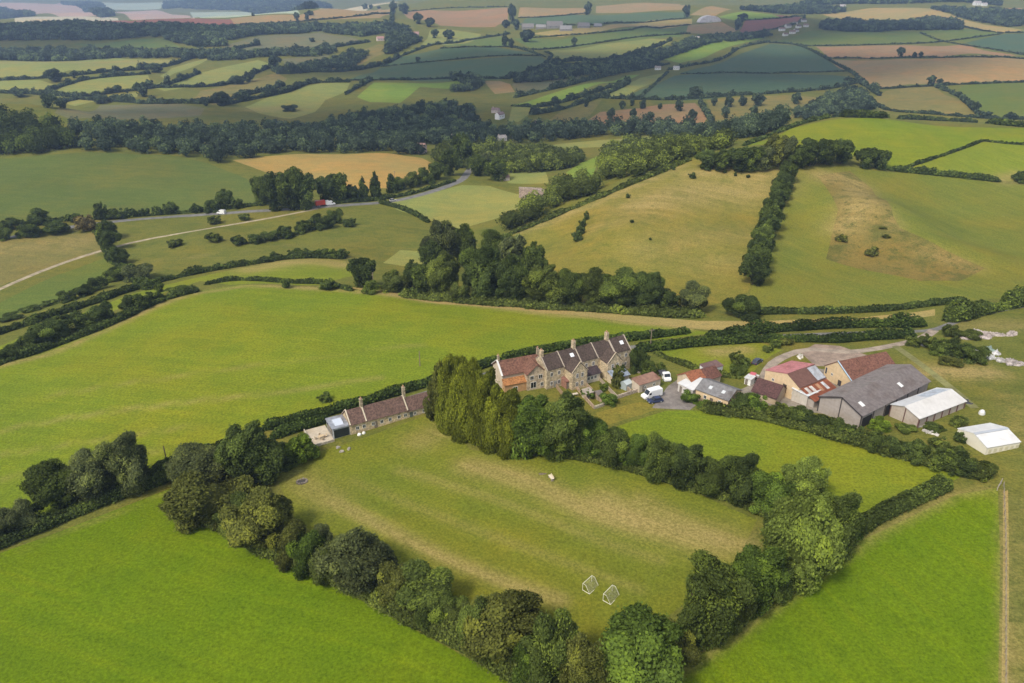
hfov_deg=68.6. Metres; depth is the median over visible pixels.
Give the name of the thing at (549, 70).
woodland
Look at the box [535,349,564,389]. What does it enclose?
terraced house
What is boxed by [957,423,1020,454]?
marquee tent
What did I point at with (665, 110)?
field
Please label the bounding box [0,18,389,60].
woodland
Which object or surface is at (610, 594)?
football goal
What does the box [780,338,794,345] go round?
bush
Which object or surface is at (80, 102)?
field
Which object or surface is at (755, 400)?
bush
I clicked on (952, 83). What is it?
hedge
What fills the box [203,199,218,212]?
bush
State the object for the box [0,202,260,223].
hedge
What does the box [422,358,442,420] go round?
conifer
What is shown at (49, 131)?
woodland
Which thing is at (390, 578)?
bush
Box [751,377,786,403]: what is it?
brown roofed outbuilding
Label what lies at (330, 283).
bush
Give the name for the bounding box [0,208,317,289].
track
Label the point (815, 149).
tree
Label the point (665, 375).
flatbed truck
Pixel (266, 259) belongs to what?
bush
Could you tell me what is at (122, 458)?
tree
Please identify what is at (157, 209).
bush
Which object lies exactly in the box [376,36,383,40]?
house
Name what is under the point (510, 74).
hedge
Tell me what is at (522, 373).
red roofed house
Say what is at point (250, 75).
tree
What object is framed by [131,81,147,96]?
tree
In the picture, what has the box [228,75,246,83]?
tree
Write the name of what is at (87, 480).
tree
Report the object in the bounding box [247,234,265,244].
bush
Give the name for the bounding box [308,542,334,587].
bush
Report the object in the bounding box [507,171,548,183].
field
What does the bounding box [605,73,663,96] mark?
field
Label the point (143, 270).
bush
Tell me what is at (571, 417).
tree
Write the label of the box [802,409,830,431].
bush
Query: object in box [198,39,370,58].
hedge
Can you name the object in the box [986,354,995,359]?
bulk bag
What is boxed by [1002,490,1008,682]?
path
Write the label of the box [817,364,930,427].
grey barn
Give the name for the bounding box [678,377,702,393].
white lean to
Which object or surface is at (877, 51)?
field
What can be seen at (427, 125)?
woodland
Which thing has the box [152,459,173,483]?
bush
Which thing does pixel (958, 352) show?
bush
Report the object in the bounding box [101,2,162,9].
field
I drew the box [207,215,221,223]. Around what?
bush
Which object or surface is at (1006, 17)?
woodland
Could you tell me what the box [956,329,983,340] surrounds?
bush
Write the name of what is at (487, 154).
tree
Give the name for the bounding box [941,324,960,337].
bush
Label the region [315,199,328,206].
red lorry
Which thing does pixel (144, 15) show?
field
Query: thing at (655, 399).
dark blue car
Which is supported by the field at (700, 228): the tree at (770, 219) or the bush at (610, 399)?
the tree at (770, 219)
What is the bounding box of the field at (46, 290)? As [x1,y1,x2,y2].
[0,258,122,317]
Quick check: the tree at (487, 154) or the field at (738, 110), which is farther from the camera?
the field at (738, 110)
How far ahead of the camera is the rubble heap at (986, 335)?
235.91 m
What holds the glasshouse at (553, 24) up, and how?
on the ground at (380, 234)
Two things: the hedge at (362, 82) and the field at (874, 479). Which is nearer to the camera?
the field at (874, 479)
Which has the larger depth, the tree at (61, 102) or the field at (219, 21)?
the field at (219, 21)
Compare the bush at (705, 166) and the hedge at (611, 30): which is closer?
the bush at (705, 166)
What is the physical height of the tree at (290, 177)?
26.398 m
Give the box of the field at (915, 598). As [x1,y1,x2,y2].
[681,488,999,682]
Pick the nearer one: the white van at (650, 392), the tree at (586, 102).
the white van at (650, 392)
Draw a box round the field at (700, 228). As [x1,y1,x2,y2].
[512,159,779,308]
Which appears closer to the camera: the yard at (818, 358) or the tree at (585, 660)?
the tree at (585, 660)
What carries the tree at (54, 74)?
on the ground at (380, 234)
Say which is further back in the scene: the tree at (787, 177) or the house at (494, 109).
the house at (494, 109)
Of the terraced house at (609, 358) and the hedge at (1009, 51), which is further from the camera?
the hedge at (1009, 51)
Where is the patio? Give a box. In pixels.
[304,425,334,446]
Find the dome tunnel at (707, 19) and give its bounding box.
[697,15,720,22]
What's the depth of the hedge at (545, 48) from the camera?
1511.73 m
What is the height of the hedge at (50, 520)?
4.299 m
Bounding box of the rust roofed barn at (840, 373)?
[824,351,894,385]
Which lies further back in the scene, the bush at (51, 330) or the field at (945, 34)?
the field at (945, 34)
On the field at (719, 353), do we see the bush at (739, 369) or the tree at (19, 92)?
the bush at (739, 369)
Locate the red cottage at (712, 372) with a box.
[677,365,721,383]
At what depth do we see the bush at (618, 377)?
205.59 m
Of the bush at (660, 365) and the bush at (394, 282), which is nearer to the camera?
the bush at (660, 365)
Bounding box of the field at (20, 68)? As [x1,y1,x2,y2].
[0,58,172,76]
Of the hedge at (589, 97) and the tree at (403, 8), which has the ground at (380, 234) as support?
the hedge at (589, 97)
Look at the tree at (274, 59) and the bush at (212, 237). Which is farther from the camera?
the tree at (274, 59)
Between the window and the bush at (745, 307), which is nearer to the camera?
the window
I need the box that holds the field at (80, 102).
[67,92,137,105]
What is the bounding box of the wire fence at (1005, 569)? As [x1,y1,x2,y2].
[1003,481,1007,676]
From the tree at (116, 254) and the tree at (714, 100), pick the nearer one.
the tree at (116, 254)
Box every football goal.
[582,575,597,593]
[603,585,618,604]
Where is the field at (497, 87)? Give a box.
[485,81,514,93]
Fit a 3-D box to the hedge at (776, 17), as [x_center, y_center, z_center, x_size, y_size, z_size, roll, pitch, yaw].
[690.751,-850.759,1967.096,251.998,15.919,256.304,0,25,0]
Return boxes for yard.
[652,380,698,409]
[741,369,838,413]
[802,344,865,365]
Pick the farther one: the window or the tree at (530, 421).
the window
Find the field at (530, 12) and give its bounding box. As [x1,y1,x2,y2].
[518,8,591,16]
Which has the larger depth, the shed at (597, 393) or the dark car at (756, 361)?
the dark car at (756, 361)
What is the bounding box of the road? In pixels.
[9,167,471,238]
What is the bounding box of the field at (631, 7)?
[596,3,684,12]
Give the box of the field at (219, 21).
[112,19,233,24]
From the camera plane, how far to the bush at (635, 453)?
168.58 m
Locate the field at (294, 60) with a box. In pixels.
[282,54,329,64]
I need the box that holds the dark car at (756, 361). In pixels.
[751,358,762,364]
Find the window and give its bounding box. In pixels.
[531,382,535,387]
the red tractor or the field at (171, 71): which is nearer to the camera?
the red tractor
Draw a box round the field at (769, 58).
[682,44,841,72]
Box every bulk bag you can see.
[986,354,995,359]
[992,349,1000,355]
[996,357,1004,362]
[1005,358,1023,366]
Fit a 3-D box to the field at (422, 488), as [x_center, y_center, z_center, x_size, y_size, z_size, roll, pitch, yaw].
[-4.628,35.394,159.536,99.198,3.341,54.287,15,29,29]
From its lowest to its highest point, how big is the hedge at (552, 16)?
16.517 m
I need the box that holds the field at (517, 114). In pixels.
[509,107,543,121]
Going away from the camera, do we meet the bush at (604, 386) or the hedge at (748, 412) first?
the hedge at (748, 412)
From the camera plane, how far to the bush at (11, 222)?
401.74 m
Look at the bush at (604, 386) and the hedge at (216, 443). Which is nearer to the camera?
the hedge at (216, 443)
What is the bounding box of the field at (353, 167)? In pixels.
[233,153,430,188]
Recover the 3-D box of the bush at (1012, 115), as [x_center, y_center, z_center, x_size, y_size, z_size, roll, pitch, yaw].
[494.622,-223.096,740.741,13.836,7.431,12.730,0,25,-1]
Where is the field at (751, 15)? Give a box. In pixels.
[720,12,778,20]
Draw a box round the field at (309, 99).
[246,83,349,118]
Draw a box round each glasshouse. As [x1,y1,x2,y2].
[521,23,533,29]
[536,24,545,29]
[546,21,562,28]
[559,25,571,30]
[577,22,589,27]
[593,23,601,26]
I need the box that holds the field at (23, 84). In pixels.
[0,80,53,90]
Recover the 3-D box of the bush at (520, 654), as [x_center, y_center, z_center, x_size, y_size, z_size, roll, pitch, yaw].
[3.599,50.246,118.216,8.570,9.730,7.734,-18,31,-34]
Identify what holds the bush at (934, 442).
on the ground at (380, 234)
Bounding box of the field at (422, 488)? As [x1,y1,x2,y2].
[277,416,756,644]
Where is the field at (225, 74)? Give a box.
[155,60,267,90]
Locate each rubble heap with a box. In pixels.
[979,331,993,339]
[986,331,1005,336]
[1006,330,1017,336]
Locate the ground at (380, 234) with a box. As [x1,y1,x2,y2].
[0,0,1023,682]
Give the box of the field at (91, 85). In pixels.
[55,75,149,96]
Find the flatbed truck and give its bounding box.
[658,370,670,381]
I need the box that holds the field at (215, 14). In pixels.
[190,10,299,17]
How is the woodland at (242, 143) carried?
on the ground at (380, 234)
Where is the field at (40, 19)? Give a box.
[14,17,117,22]
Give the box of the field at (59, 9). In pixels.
[0,3,95,16]
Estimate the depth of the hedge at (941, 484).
154.47 m
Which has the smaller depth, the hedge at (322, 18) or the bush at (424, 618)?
the bush at (424, 618)
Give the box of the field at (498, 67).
[351,56,544,81]
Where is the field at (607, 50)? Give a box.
[549,39,672,62]
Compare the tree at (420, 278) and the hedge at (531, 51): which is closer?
the tree at (420, 278)
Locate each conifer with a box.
[352,185,360,197]
[358,175,368,197]
[369,171,381,196]
[386,173,397,193]
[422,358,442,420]
[434,353,457,435]
[444,352,468,443]
[454,356,489,444]
[468,373,497,452]
[481,381,505,456]
[485,366,496,384]
[496,388,520,460]
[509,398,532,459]
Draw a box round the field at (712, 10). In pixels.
[691,6,731,15]
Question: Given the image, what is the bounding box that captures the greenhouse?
[620,379,631,390]
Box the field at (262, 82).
[196,73,286,104]
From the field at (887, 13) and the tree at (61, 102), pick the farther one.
the field at (887, 13)
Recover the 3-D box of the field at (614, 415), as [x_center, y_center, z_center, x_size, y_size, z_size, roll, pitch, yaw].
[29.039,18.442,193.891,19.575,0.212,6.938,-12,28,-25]
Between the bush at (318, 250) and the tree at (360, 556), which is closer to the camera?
the tree at (360, 556)
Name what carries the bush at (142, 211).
on the ground at (380, 234)
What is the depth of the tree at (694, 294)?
264.31 m
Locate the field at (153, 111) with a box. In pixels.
[55,104,204,118]
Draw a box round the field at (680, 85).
[633,73,852,99]
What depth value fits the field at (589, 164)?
534.34 m
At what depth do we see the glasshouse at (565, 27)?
1680.78 m
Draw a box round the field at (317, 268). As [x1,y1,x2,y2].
[0,258,351,349]
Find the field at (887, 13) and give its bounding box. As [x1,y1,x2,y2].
[823,8,1020,31]
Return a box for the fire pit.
[296,478,307,484]
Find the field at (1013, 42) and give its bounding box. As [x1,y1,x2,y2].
[967,34,1023,54]
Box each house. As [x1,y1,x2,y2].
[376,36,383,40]
[491,106,500,112]
[491,346,544,391]
[495,111,504,119]
[497,134,506,140]
[499,174,509,180]
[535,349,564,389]
[558,338,587,389]
[576,342,601,382]
[592,330,630,383]
[609,334,631,368]
[972,1,981,5]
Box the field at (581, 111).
[550,99,601,120]
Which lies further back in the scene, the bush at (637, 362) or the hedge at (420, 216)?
the hedge at (420, 216)
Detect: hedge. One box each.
[0,38,260,80]
[0,80,285,103]
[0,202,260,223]
[0,250,345,334]
[0,285,199,365]
[0,469,168,548]
[39,69,150,94]
[53,68,200,102]
[92,229,152,290]
[149,427,262,470]
[152,64,269,87]
[197,516,558,682]
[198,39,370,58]
[203,275,353,290]
[225,77,350,104]
[240,11,389,24]
[260,355,501,430]
[268,52,400,73]
[268,414,328,439]
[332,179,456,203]
[344,75,372,94]
[350,75,510,80]
[378,199,430,222]
[380,53,540,66]
[385,10,397,43]
[398,287,706,318]
[401,30,509,56]
[408,5,508,11]
[439,45,545,56]
[500,326,690,359]
[502,157,691,236]
[505,37,672,78]
[511,79,623,106]
[513,31,690,49]
[513,60,669,97]
[518,12,590,17]
[520,17,689,25]
[529,76,630,114]
[533,24,690,37]
[536,450,763,516]
[543,50,553,62]
[599,80,858,99]
[633,327,917,352]
[639,70,668,94]
[653,351,742,379]
[667,40,770,69]
[680,70,847,73]
[680,536,854,670]
[698,98,714,122]
[698,400,992,482]
[704,312,927,335]
[728,15,805,33]
[735,14,804,20]
[741,113,832,145]
[758,295,967,314]
[769,41,866,80]
[803,32,1002,45]
[828,55,1023,58]
[832,109,1023,126]
[843,75,882,95]
[859,473,953,535]
[871,95,1023,119]
[880,79,1023,88]
[887,165,1001,181]
[906,139,983,165]
[919,32,1023,54]
[934,82,980,114]
[941,284,1023,322]
[964,25,1023,32]
[984,139,1023,144]
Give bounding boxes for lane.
[407,307,1023,396]
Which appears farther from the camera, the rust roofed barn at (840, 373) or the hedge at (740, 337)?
the hedge at (740, 337)
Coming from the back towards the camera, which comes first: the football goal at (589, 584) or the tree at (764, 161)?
the tree at (764, 161)
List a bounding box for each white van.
[217,209,225,213]
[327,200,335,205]
[641,385,662,399]
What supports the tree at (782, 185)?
on the field at (700, 228)
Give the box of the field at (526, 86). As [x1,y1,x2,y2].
[512,76,578,92]
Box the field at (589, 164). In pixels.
[567,157,596,177]
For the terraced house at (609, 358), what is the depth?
211.08 m
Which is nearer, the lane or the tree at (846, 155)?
the lane
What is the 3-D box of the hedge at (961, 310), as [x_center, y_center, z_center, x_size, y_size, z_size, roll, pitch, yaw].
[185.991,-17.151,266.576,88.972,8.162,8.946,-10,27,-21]
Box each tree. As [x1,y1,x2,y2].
[10,89,26,96]
[16,457,80,512]
[39,93,56,107]
[43,68,63,81]
[55,99,67,107]
[59,446,115,504]
[69,70,77,77]
[89,94,107,103]
[91,429,151,497]
[94,220,117,236]
[97,229,121,247]
[104,246,129,263]
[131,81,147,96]
[143,62,162,72]
[145,79,153,84]
[164,440,228,483]
[199,96,208,105]
[212,91,230,105]
[212,418,286,486]
[214,188,234,209]
[217,483,293,548]
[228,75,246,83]
[243,71,254,81]
[249,176,264,205]
[258,171,283,211]
[268,54,281,67]
[274,166,303,210]
[287,172,317,210]
[293,12,299,20]
[311,525,398,595]
[316,176,336,200]
[325,172,347,199]
[342,184,356,198]
[345,257,375,287]
[389,0,397,13]
[393,557,454,611]
[398,3,409,13]
[402,259,417,288]
[410,264,429,293]
[413,12,422,23]
[417,239,441,264]
[419,218,462,257]
[424,17,434,26]
[425,249,460,293]
[428,161,445,179]
[430,29,438,37]
[436,140,450,157]
[438,149,459,175]
[442,29,454,38]
[450,131,472,167]
[453,223,477,264]
[456,595,488,651]
[458,245,500,298]
[459,587,550,668]
[466,154,486,175]
[479,151,493,170]
[480,229,512,260]
[483,157,508,180]
[493,253,529,299]
[498,233,526,260]
[502,19,510,27]
[502,35,508,45]
[508,3,516,23]
[508,38,513,47]
[510,393,553,457]
[512,19,519,29]
[519,29,534,41]
[519,607,579,682]
[520,241,548,270]
[520,264,567,305]
[538,389,590,462]
[556,267,583,304]
[557,630,609,682]
[571,37,577,45]
[580,266,611,304]
[584,1,591,14]
[584,98,588,106]
[598,266,641,306]
[598,601,686,682]
[606,108,615,118]
[619,100,625,108]
[629,108,636,115]
[633,271,665,304]
[639,99,645,108]
[641,431,677,484]
[648,111,654,119]
[669,442,705,490]
[675,98,683,110]
[676,548,758,651]
[677,279,710,308]
[682,5,690,17]
[688,109,697,117]
[689,86,703,94]
[694,148,714,165]
[711,96,717,105]
[711,148,733,170]
[719,451,762,507]
[721,106,729,117]
[724,95,734,106]
[727,146,752,172]
[731,542,790,620]
[734,18,742,29]
[737,13,747,19]
[738,95,746,105]
[738,253,771,285]
[742,244,772,267]
[744,146,766,171]
[746,234,773,252]
[748,470,797,513]
[749,105,757,114]
[750,223,776,245]
[751,92,766,105]
[755,213,780,231]
[756,145,777,170]
[758,204,785,222]
[758,488,847,597]
[762,196,784,209]
[764,133,788,169]
[769,187,789,200]
[770,179,792,200]
[771,171,794,189]
[779,135,798,164]
[779,160,798,178]
[781,454,831,500]
[786,144,813,167]
[791,92,801,103]
[792,105,802,117]
[801,137,827,165]
[818,489,865,561]
[819,138,845,164]
[834,138,855,163]
[853,147,879,168]
[871,149,891,169]
[896,47,905,56]
[926,75,936,83]
[972,101,981,110]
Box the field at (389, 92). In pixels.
[358,81,459,102]
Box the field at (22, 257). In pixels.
[0,232,102,285]
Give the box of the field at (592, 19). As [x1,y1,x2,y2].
[521,12,685,23]
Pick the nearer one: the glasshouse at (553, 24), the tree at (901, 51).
the tree at (901, 51)
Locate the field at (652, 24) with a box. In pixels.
[535,19,691,36]
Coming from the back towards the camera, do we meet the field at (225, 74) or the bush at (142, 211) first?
the field at (225, 74)
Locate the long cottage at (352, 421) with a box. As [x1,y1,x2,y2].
[325,385,428,438]
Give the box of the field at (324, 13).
[230,8,389,24]
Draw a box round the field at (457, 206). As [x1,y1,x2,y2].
[392,185,524,228]
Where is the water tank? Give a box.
[978,409,984,414]
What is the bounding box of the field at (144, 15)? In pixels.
[115,10,194,19]
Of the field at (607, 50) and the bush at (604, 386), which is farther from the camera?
the field at (607, 50)
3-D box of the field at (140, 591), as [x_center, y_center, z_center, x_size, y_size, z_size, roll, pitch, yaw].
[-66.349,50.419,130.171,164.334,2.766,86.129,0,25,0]
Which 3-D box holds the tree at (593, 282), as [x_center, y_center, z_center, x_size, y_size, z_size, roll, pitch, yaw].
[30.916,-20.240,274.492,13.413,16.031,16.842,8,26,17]
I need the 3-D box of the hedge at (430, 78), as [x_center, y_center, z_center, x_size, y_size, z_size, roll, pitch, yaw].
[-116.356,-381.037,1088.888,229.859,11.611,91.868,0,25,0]
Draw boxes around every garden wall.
[576,386,594,408]
[594,402,605,408]
[617,389,637,398]
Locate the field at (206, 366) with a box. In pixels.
[0,285,707,515]
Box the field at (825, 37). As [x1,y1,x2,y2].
[778,30,937,44]
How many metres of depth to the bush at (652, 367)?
212.69 m
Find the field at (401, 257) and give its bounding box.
[384,250,423,265]
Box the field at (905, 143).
[748,118,1023,168]
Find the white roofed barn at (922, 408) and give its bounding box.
[888,387,966,427]
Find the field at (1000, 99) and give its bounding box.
[958,82,1023,117]
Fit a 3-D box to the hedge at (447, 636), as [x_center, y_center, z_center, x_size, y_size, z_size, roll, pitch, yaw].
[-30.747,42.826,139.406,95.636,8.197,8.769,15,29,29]
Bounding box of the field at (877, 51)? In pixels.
[817,45,1017,58]
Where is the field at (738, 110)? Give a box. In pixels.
[706,95,815,121]
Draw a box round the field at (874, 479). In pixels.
[616,411,960,512]
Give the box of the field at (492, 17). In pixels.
[404,8,507,26]
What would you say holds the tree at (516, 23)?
on the ground at (380, 234)
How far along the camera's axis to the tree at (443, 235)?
328.67 m
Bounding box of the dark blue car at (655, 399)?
[647,395,663,403]
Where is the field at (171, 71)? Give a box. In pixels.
[161,58,207,77]
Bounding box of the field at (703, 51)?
[665,37,765,62]
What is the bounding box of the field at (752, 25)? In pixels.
[740,15,800,32]
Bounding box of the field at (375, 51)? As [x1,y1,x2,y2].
[332,44,383,69]
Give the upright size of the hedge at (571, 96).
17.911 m
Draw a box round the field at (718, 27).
[684,22,736,34]
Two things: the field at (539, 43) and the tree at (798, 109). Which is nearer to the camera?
the tree at (798, 109)
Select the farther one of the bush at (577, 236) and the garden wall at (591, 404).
the bush at (577, 236)
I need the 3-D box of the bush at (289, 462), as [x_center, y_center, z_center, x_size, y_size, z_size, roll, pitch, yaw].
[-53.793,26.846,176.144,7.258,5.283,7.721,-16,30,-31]
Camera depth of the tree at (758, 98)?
826.50 m
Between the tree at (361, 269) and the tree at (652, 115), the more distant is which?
the tree at (652, 115)
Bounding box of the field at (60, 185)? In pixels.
[0,152,255,221]
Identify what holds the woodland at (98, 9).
on the ground at (380, 234)
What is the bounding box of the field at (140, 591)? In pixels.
[0,489,507,682]
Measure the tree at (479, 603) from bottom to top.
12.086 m
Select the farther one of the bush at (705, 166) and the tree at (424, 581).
the bush at (705, 166)
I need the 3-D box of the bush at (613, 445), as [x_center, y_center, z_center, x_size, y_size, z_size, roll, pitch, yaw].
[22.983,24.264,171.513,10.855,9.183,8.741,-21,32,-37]
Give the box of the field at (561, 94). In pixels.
[516,75,637,104]
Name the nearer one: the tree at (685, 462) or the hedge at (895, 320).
the tree at (685, 462)
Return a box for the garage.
[631,372,661,392]
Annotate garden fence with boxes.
[586,383,602,402]
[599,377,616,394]
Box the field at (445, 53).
[379,46,530,66]
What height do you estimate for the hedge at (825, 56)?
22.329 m
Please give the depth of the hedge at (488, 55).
1282.58 m
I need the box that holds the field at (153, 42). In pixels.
[74,38,178,47]
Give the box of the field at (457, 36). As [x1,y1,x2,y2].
[422,29,480,44]
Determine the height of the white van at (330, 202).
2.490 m
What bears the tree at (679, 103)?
on the field at (665, 110)
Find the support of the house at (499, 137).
on the ground at (380, 234)
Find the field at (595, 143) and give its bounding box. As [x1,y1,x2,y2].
[548,136,650,148]
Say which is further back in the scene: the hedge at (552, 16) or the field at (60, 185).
the hedge at (552, 16)
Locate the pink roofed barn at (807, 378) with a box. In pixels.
[764,361,836,407]
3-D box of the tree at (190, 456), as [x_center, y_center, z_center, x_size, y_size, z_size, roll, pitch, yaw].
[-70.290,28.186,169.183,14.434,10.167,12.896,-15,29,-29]
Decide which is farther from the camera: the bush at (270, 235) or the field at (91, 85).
the field at (91, 85)
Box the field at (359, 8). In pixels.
[319,2,395,10]
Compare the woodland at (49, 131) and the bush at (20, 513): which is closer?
the bush at (20, 513)
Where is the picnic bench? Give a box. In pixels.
[548,473,553,481]
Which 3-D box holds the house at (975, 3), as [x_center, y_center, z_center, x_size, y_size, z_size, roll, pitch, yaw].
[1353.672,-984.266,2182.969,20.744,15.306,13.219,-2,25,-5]
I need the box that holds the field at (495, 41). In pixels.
[444,36,509,46]
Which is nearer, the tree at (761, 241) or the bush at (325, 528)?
the bush at (325, 528)
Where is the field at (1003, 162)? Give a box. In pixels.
[911,142,1023,181]
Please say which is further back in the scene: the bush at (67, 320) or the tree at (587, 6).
the tree at (587, 6)
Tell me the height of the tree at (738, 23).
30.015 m
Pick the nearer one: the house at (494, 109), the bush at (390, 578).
the bush at (390, 578)
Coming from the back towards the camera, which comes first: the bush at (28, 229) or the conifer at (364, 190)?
the conifer at (364, 190)
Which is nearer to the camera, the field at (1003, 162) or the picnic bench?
the picnic bench
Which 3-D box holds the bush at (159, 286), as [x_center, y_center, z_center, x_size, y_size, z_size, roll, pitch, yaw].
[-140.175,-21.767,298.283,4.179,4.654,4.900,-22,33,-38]
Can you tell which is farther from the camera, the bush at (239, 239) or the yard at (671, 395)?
the bush at (239, 239)
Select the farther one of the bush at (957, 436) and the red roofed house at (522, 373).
the red roofed house at (522, 373)
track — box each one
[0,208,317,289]
[759,329,937,378]
[892,346,978,407]
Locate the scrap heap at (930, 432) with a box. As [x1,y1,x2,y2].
[922,429,938,436]
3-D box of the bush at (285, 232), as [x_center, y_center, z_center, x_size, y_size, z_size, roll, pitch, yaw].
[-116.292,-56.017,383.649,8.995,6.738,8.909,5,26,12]
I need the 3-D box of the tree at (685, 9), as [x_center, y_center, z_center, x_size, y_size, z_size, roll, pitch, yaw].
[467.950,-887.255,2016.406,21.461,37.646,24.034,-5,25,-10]
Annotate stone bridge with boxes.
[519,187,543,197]
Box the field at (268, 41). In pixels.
[225,32,358,49]
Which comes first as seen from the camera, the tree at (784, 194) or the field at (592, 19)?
the tree at (784, 194)
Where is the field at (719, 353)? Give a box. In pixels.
[653,343,780,376]
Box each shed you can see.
[561,376,568,388]
[581,387,593,398]
[595,390,602,400]
[695,378,742,404]
[699,360,723,370]
[744,373,755,385]
[791,387,820,405]
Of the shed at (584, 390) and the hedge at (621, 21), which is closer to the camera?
the shed at (584, 390)
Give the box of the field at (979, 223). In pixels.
[750,164,1023,308]
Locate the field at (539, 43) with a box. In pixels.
[513,25,687,49]
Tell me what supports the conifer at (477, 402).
on the ground at (380, 234)
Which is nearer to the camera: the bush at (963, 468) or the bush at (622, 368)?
the bush at (963, 468)
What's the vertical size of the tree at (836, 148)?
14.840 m
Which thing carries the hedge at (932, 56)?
on the ground at (380, 234)
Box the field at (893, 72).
[832,55,1023,86]
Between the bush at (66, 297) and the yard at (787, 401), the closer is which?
the yard at (787, 401)
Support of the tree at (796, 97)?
on the field at (738, 110)
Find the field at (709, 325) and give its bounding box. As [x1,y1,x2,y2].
[352,287,934,329]
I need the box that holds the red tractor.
[750,372,758,382]
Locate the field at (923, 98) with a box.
[874,87,974,114]
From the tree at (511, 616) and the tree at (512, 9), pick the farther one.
the tree at (512, 9)
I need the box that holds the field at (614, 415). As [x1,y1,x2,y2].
[591,402,659,424]
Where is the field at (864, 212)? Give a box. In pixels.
[818,171,983,280]
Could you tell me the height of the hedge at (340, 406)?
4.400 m
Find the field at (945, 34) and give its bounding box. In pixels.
[922,29,996,41]
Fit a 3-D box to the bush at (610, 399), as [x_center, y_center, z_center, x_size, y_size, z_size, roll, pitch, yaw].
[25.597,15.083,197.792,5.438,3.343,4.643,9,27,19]
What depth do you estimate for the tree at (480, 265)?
274.69 m
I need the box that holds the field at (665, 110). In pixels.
[589,103,706,124]
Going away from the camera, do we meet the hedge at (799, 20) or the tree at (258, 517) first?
the tree at (258, 517)
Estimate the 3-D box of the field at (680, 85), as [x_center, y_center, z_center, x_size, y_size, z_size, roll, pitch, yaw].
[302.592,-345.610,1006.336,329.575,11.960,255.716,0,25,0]
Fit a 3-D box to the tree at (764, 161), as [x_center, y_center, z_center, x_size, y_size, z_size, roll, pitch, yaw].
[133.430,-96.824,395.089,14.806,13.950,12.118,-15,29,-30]
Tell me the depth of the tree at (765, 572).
126.31 m
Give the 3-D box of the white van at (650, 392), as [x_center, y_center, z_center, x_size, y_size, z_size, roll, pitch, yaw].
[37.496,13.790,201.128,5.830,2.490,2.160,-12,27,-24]
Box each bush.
[0,216,20,229]
[0,227,13,240]
[0,311,24,321]
[0,342,20,359]
[0,496,39,534]
[14,336,37,348]
[15,221,40,238]
[18,304,41,313]
[22,318,70,343]
[26,207,54,224]
[40,220,70,233]
[40,299,60,305]
[52,314,76,335]
[55,290,77,303]
[65,213,79,221]
[70,310,100,330]
[72,214,96,230]
[72,284,94,297]
[86,276,108,291]
[89,300,114,321]
[92,201,108,219]
[101,266,124,282]
[105,208,126,218]
[117,293,148,312]
[121,263,153,282]
[124,207,139,217]
[138,208,149,215]
[144,291,163,301]
[151,206,162,213]
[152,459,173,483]
[153,281,163,291]
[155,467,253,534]
[162,201,178,213]
[165,284,189,292]
[166,239,182,247]
[189,203,202,213]
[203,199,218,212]
[204,232,222,241]
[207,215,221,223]
[212,490,247,536]
[230,234,247,245]
[231,198,244,208]
[238,213,249,220]
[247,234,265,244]
[260,230,277,240]
[263,256,272,261]
[265,518,307,573]
[276,226,295,238]
[279,441,298,471]
[280,104,297,111]
[282,278,290,287]
[284,432,319,463]
[284,529,325,580]
[287,247,299,253]
[293,219,310,234]
[300,248,310,253]
[304,10,313,14]
[307,213,333,230]
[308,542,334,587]
[311,249,323,256]
[313,521,333,543]
[316,391,332,402]
[317,278,338,289]
[320,248,335,256]
[326,208,343,223]
[336,248,349,258]
[341,218,355,226]
[361,279,380,294]
[374,560,405,606]
[380,269,409,292]
[393,176,409,189]
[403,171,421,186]
[409,287,418,294]
[414,589,456,629]
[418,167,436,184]
[430,595,468,623]
[440,600,469,630]
[450,281,469,300]
[509,632,539,682]
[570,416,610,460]
[571,230,582,241]
[576,225,584,234]
[578,218,585,227]
[580,389,594,397]
[584,211,588,219]
[593,426,629,466]
[597,648,620,682]
[599,383,608,391]
[599,392,617,406]
[611,366,624,388]
[612,364,625,371]
[616,433,650,466]
[629,348,646,374]
[640,360,656,374]
[656,362,665,371]
[658,288,682,308]
[668,618,702,668]
[680,389,700,404]
[688,172,696,178]
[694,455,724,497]
[696,399,710,407]
[700,163,713,170]
[721,293,761,322]
[728,351,745,364]
[729,363,748,377]
[730,392,750,408]
[731,599,759,635]
[739,357,750,366]
[747,392,767,410]
[762,345,773,352]
[762,510,775,526]
[766,401,790,418]
[769,339,781,347]
[772,565,795,604]
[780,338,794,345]
[787,405,807,422]
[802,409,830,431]
[827,417,846,436]
[834,234,847,241]
[842,425,866,441]
[855,530,863,540]
[864,246,878,255]
[866,415,892,432]
[866,429,889,453]
[886,436,915,454]
[894,423,917,433]
[904,336,921,347]
[905,438,930,465]
[919,333,936,347]
[923,421,946,432]
[926,447,962,472]
[927,436,951,452]
[928,337,956,356]
[937,355,964,366]
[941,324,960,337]
[941,338,976,358]
[948,415,968,427]
[948,451,978,478]
[950,445,969,457]
[953,432,966,443]
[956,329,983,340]
[962,345,990,364]
[970,457,999,481]
[979,111,993,116]
[1003,111,1018,119]
[1011,171,1023,183]
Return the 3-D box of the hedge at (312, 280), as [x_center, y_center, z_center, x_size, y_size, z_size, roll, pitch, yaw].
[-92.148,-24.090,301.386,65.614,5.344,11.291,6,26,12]
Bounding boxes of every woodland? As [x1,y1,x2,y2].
[0,0,332,18]
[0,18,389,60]
[0,103,78,154]
[67,97,501,144]
[71,118,426,162]
[206,45,484,91]
[332,22,422,63]
[429,128,737,230]
[496,103,793,142]
[512,30,772,82]
[739,0,1023,31]
[800,85,876,119]
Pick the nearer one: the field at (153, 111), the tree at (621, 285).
the tree at (621, 285)
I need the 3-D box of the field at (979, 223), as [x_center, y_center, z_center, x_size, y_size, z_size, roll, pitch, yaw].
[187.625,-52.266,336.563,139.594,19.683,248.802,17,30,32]
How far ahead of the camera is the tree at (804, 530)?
130.06 m

